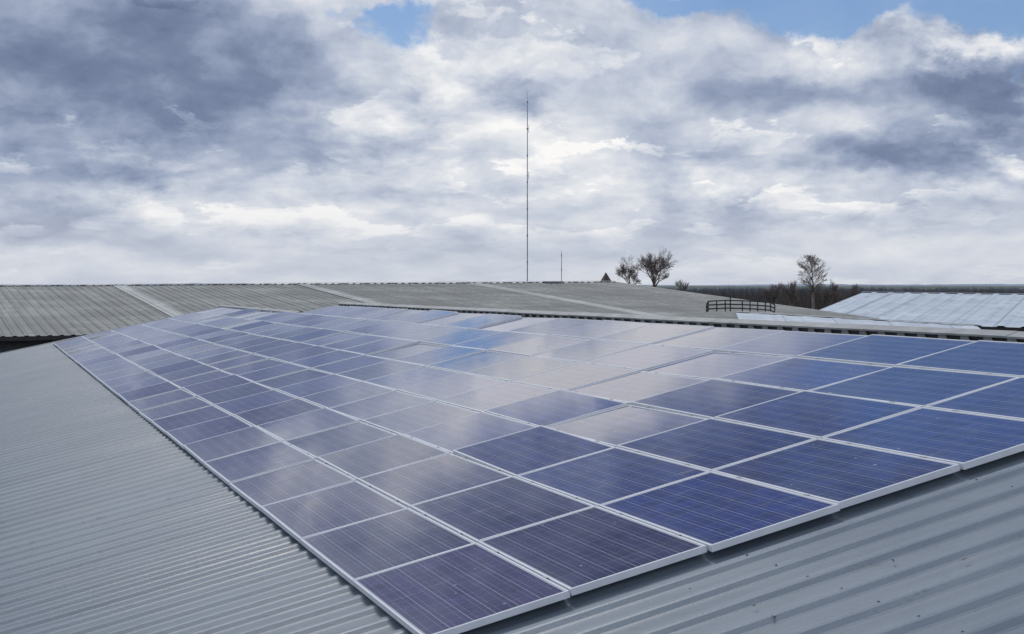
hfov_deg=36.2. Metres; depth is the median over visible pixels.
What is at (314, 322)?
solar panel
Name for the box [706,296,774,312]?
guard rail
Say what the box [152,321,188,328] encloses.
solar panel
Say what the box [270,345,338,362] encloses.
solar panel
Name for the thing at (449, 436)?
solar panel
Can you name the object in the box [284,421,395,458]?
solar panel
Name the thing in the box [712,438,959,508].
solar panel
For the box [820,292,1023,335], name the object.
shed building
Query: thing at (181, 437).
solar panel
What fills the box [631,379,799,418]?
solar panel
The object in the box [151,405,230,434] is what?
solar panel
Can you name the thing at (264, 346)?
solar panel
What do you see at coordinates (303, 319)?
solar panel
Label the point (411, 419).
solar panel
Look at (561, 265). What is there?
radio mast
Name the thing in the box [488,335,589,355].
solar panel
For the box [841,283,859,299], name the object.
bare tree
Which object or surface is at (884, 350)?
solar panel
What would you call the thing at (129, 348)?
solar panel
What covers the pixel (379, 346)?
solar panel
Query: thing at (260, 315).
solar panel
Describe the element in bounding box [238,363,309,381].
solar panel
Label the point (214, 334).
solar panel
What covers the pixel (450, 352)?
solar panel
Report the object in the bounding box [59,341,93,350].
solar panel
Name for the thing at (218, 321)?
solar panel
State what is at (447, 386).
solar panel
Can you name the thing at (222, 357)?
solar panel
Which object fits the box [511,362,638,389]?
solar panel
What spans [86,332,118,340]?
solar panel
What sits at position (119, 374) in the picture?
solar panel
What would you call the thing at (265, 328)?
solar panel
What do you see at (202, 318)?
solar panel
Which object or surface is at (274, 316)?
solar panel
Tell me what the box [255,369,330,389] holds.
solar panel
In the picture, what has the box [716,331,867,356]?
solar panel
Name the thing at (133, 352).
solar panel
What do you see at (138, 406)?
solar panel
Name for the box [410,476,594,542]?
solar panel
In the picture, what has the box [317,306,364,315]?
solar panel
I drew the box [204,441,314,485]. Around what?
solar panel
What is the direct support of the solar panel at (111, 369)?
on the mounting rail
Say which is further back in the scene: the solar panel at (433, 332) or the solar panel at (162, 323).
the solar panel at (162, 323)
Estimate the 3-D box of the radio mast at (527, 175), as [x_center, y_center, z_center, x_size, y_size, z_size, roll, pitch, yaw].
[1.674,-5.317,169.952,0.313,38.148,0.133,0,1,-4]
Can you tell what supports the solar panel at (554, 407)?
on the mounting rail
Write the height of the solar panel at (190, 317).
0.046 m
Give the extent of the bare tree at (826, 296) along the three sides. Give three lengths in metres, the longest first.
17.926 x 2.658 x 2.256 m
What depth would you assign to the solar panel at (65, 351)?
47.68 m
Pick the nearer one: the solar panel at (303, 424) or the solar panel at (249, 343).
the solar panel at (303, 424)
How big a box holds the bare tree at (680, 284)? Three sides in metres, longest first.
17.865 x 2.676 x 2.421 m
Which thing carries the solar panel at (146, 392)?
on the mounting rail
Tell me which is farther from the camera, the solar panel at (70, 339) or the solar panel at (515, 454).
the solar panel at (70, 339)
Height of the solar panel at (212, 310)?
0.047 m
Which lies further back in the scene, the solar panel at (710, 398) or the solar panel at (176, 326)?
the solar panel at (176, 326)
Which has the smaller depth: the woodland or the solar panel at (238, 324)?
the solar panel at (238, 324)
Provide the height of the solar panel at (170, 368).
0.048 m
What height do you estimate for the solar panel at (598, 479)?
0.050 m
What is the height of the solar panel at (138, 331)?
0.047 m
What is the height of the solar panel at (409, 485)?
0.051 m
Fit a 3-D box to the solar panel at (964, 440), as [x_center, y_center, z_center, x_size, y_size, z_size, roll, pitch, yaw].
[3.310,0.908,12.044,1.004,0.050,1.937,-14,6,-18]
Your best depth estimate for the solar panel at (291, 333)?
36.12 m
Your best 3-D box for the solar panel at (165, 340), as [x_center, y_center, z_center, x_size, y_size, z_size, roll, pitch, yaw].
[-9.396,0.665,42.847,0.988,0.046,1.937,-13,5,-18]
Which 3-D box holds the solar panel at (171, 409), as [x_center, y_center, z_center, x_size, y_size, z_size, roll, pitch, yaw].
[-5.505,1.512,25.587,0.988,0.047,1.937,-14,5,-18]
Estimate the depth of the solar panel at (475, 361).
23.10 m
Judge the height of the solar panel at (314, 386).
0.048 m
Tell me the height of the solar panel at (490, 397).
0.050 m
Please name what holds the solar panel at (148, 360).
on the mounting rail
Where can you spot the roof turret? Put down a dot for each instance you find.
(605, 278)
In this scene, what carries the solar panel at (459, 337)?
on the mounting rail
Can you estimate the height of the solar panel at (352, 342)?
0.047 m
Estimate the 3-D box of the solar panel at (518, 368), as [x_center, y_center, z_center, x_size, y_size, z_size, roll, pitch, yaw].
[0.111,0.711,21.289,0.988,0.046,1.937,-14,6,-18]
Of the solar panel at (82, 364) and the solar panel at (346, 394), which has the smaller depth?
the solar panel at (346, 394)
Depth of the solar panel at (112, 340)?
48.12 m
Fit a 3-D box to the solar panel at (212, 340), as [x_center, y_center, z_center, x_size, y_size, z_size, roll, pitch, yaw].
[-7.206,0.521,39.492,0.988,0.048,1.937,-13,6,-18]
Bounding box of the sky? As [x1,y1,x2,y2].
[0,0,1023,284]
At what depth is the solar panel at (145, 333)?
48.38 m
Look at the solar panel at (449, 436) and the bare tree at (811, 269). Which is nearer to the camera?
the solar panel at (449, 436)
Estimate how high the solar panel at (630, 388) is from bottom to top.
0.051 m
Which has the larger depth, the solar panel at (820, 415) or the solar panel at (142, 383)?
the solar panel at (142, 383)
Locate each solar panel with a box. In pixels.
[53,336,83,345]
[55,338,88,347]
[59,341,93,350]
[62,343,98,353]
[66,346,102,356]
[70,348,109,359]
[74,352,113,363]
[78,353,122,367]
[82,330,114,337]
[83,358,129,371]
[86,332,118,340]
[89,362,137,376]
[90,334,124,342]
[95,336,130,344]
[95,366,146,382]
[99,338,135,347]
[102,371,155,388]
[104,340,144,350]
[110,343,149,353]
[110,376,166,395]
[111,324,143,331]
[116,325,149,333]
[116,345,160,357]
[118,381,181,403]
[121,327,154,335]
[124,349,169,361]
[128,329,163,337]
[128,389,195,412]
[131,352,179,365]
[134,331,170,339]
[139,356,189,370]
[139,397,212,422]
[141,318,173,325]
[141,333,181,342]
[146,320,178,326]
[147,336,187,344]
[148,359,203,375]
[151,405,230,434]
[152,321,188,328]
[155,337,198,348]
[159,364,218,381]
[160,322,195,330]
[164,340,211,352]
[166,324,204,332]
[166,415,251,448]
[169,312,202,319]
[171,370,231,387]
[173,344,223,355]
[174,325,213,334]
[175,314,208,320]
[182,327,226,336]
[182,374,252,396]
[183,426,281,464]
[184,347,236,359]
[185,315,219,321]
[190,316,227,323]
[193,329,236,339]
[196,350,252,364]
[197,307,229,313]
[197,382,272,404]
[199,317,238,324]
[202,331,250,343]
[204,308,240,314]
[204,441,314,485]
[209,318,249,326]
[209,354,268,369]
[212,308,245,315]
[213,334,263,346]
[214,389,295,414]
[219,320,258,328]
[221,308,261,316]
[221,359,286,374]
[225,337,280,349]
[228,321,274,330]
[229,459,355,510]
[233,311,272,317]
[233,398,323,425]
[238,339,295,352]
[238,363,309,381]
[241,323,290,333]
[242,312,280,319]
[252,312,297,320]
[253,325,303,336]
[253,342,315,358]
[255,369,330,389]
[257,407,359,441]
[260,480,407,542]
[266,313,310,322]
[267,327,320,338]
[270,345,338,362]
[276,374,360,397]
[277,314,326,324]
[282,328,343,341]
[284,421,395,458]
[289,350,363,368]
[292,316,346,326]
[300,381,395,407]
[300,508,475,585]
[301,306,347,314]
[301,332,365,345]
[310,318,366,328]
[311,355,390,373]
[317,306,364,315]
[317,434,449,480]
[323,335,389,349]
[328,320,384,331]
[329,391,435,421]
[332,307,385,317]
[338,360,424,380]
[343,338,417,354]
[345,321,409,334]
[350,308,407,319]
[353,542,569,633]
[358,453,511,507]
[362,401,479,433]
[365,366,459,390]
[367,323,437,337]
[368,310,424,320]
[369,343,445,359]
[389,310,458,323]
[392,326,469,342]
[396,345,485,365]
[397,373,506,400]
[403,412,536,453]
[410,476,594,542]
[416,313,484,325]
[419,328,504,345]
[427,351,526,372]
[437,381,556,411]
[441,314,521,328]
[451,331,543,350]
[452,425,613,476]
[465,356,578,380]
[476,317,557,330]
[478,506,706,595]
[484,389,627,426]
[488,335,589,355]
[509,318,601,334]
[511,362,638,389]
[517,447,709,506]
[532,339,647,361]
[547,320,653,339]
[548,405,706,446]
[569,371,707,404]
[582,344,713,370]
[596,323,713,343]
[600,471,839,551]
[616,418,816,470]
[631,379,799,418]
[643,352,792,379]
[651,327,784,351]
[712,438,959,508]
[714,390,920,438]
[715,357,889,390]
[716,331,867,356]
[796,334,974,366]
[810,366,1017,406]
[822,407,1023,469]
[896,340,1023,376]
[925,376,1023,419]
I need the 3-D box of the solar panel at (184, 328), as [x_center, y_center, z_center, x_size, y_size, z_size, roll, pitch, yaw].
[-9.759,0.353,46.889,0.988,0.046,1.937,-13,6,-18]
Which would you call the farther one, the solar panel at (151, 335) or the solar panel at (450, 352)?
the solar panel at (151, 335)
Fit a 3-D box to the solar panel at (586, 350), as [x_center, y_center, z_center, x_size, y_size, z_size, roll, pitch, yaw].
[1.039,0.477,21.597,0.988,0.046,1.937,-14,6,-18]
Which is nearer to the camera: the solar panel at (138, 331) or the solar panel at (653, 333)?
the solar panel at (653, 333)
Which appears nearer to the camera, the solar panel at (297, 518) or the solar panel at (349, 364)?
the solar panel at (297, 518)
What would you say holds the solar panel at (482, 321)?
on the mounting rail
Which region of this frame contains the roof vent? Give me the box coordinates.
[543,281,562,283]
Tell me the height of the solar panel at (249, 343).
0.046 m
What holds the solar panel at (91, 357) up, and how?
on the warehouse
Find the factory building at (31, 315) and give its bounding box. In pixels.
[0,281,878,352]
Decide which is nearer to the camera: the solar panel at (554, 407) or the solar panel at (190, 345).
the solar panel at (554, 407)
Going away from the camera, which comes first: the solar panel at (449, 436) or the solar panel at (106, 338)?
the solar panel at (449, 436)
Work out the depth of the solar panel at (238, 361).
31.61 m
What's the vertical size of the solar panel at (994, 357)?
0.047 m
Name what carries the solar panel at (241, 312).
on the mounting rail
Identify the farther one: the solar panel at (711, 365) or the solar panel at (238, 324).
the solar panel at (238, 324)
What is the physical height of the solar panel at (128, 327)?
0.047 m
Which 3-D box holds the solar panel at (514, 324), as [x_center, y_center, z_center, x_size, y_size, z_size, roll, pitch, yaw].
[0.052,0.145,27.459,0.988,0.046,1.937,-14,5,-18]
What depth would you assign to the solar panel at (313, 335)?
34.13 m
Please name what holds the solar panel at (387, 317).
on the mounting rail
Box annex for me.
[735,311,979,328]
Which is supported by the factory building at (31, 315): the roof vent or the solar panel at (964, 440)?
the roof vent
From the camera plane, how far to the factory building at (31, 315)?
75.67 m
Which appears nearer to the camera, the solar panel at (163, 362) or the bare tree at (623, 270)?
the solar panel at (163, 362)
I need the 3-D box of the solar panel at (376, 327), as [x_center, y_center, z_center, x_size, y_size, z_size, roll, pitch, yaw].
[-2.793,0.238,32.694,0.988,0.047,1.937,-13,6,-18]
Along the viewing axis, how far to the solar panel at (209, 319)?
49.15 m
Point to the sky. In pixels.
(142, 141)
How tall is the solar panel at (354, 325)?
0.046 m
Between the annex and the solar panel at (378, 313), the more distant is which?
the annex
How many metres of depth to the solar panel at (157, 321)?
54.33 m
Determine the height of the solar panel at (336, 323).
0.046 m
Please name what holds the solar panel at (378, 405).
on the mounting rail
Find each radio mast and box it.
[526,92,528,280]
[561,250,561,280]
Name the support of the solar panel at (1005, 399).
on the mounting rail
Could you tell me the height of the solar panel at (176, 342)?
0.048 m
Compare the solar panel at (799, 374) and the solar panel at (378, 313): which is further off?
the solar panel at (378, 313)
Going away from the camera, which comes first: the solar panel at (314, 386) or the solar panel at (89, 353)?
the solar panel at (314, 386)
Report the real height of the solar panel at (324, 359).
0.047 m
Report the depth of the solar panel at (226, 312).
51.48 m
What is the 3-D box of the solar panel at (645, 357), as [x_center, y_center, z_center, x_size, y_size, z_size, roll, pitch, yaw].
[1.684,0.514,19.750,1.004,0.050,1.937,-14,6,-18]
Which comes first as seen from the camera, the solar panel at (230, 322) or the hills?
the solar panel at (230, 322)
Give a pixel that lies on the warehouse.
(118, 514)
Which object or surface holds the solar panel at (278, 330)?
on the mounting rail
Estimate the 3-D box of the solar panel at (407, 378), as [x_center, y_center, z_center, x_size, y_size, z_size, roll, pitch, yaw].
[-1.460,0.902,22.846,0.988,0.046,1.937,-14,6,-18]
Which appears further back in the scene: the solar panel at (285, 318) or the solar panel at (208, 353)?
the solar panel at (285, 318)
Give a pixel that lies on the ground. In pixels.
(846, 287)
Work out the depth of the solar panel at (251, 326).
41.57 m
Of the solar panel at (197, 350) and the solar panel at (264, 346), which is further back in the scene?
the solar panel at (197, 350)
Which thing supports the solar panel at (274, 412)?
on the mounting rail
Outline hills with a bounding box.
[0,283,1023,285]
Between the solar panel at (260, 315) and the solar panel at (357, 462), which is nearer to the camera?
the solar panel at (357, 462)
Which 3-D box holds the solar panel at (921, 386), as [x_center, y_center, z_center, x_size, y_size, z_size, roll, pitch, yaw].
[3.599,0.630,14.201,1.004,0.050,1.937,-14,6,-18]
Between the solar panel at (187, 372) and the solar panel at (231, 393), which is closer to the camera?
the solar panel at (231, 393)
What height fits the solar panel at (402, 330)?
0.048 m
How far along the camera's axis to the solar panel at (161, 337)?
44.67 m
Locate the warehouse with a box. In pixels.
[0,302,1023,633]
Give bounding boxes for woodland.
[665,279,1023,309]
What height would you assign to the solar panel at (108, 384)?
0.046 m
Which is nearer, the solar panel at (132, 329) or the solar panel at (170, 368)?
the solar panel at (170, 368)
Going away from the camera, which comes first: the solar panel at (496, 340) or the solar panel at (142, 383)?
the solar panel at (496, 340)
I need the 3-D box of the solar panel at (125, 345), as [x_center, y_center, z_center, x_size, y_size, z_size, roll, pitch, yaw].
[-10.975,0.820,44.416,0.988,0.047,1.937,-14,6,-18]
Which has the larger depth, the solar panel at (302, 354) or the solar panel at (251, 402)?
the solar panel at (302, 354)
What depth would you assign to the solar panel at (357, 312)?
38.49 m
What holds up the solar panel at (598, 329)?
on the mounting rail
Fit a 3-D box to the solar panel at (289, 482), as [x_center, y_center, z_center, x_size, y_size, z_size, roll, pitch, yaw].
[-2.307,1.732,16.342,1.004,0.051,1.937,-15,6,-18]
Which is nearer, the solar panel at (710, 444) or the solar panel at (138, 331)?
the solar panel at (710, 444)
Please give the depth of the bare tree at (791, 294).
174.71 m
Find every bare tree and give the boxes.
[615,254,641,283]
[631,248,676,286]
[675,279,689,290]
[759,283,783,302]
[780,281,799,305]
[797,255,829,308]
[820,279,841,305]
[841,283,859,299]
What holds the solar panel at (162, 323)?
on the mounting rail
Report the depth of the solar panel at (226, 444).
19.96 m
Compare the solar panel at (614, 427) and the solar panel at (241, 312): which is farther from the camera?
the solar panel at (241, 312)
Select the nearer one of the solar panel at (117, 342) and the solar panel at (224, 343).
the solar panel at (224, 343)
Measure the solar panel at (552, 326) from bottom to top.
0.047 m
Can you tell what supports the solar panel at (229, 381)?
on the warehouse
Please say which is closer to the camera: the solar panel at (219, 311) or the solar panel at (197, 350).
the solar panel at (197, 350)
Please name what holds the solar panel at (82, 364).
on the warehouse
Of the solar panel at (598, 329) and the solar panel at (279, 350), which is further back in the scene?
the solar panel at (279, 350)
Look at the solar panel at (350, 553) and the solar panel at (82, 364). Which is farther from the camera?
the solar panel at (82, 364)
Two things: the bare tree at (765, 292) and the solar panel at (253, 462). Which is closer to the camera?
the solar panel at (253, 462)
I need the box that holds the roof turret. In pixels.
[600,273,611,281]
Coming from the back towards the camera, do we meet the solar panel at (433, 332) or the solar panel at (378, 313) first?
the solar panel at (378, 313)
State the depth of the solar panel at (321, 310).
42.29 m
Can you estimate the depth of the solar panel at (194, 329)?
45.12 m
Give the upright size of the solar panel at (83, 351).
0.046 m
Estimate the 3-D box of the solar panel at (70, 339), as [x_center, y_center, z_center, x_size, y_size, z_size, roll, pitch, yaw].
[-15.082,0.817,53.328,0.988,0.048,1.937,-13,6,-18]
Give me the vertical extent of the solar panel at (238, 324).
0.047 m
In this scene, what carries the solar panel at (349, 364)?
on the warehouse
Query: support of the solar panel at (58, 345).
on the warehouse
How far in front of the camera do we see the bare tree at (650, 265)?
199.40 m
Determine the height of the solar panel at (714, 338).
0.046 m
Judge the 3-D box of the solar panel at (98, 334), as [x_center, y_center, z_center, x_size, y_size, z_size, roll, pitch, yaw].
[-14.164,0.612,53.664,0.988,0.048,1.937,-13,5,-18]
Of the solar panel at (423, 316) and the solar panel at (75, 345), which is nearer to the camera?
the solar panel at (423, 316)
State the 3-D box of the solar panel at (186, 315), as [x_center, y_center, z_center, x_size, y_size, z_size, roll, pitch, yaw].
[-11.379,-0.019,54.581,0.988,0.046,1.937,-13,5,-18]
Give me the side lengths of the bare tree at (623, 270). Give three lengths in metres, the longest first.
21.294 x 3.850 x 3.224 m
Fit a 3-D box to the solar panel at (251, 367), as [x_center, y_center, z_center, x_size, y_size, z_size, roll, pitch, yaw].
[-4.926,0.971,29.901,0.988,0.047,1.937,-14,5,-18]
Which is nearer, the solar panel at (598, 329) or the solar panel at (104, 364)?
the solar panel at (598, 329)
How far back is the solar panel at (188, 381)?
29.74 m
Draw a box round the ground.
[650,286,1023,289]
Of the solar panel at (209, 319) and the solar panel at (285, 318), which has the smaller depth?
the solar panel at (285, 318)
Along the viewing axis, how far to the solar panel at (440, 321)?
31.17 m
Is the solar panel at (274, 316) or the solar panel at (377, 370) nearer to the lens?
the solar panel at (377, 370)
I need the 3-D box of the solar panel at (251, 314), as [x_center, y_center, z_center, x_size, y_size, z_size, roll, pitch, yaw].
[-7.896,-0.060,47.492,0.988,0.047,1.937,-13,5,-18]
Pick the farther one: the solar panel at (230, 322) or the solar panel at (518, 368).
the solar panel at (230, 322)
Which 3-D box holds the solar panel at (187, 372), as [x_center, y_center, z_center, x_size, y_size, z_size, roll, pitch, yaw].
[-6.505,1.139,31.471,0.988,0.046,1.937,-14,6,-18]
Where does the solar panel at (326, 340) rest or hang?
on the mounting rail
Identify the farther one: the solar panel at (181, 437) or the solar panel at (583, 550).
the solar panel at (181, 437)
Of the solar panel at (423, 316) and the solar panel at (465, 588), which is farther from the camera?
the solar panel at (423, 316)
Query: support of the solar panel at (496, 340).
on the mounting rail
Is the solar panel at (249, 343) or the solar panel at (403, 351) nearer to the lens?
the solar panel at (403, 351)
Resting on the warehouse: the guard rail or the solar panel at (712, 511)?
the solar panel at (712, 511)

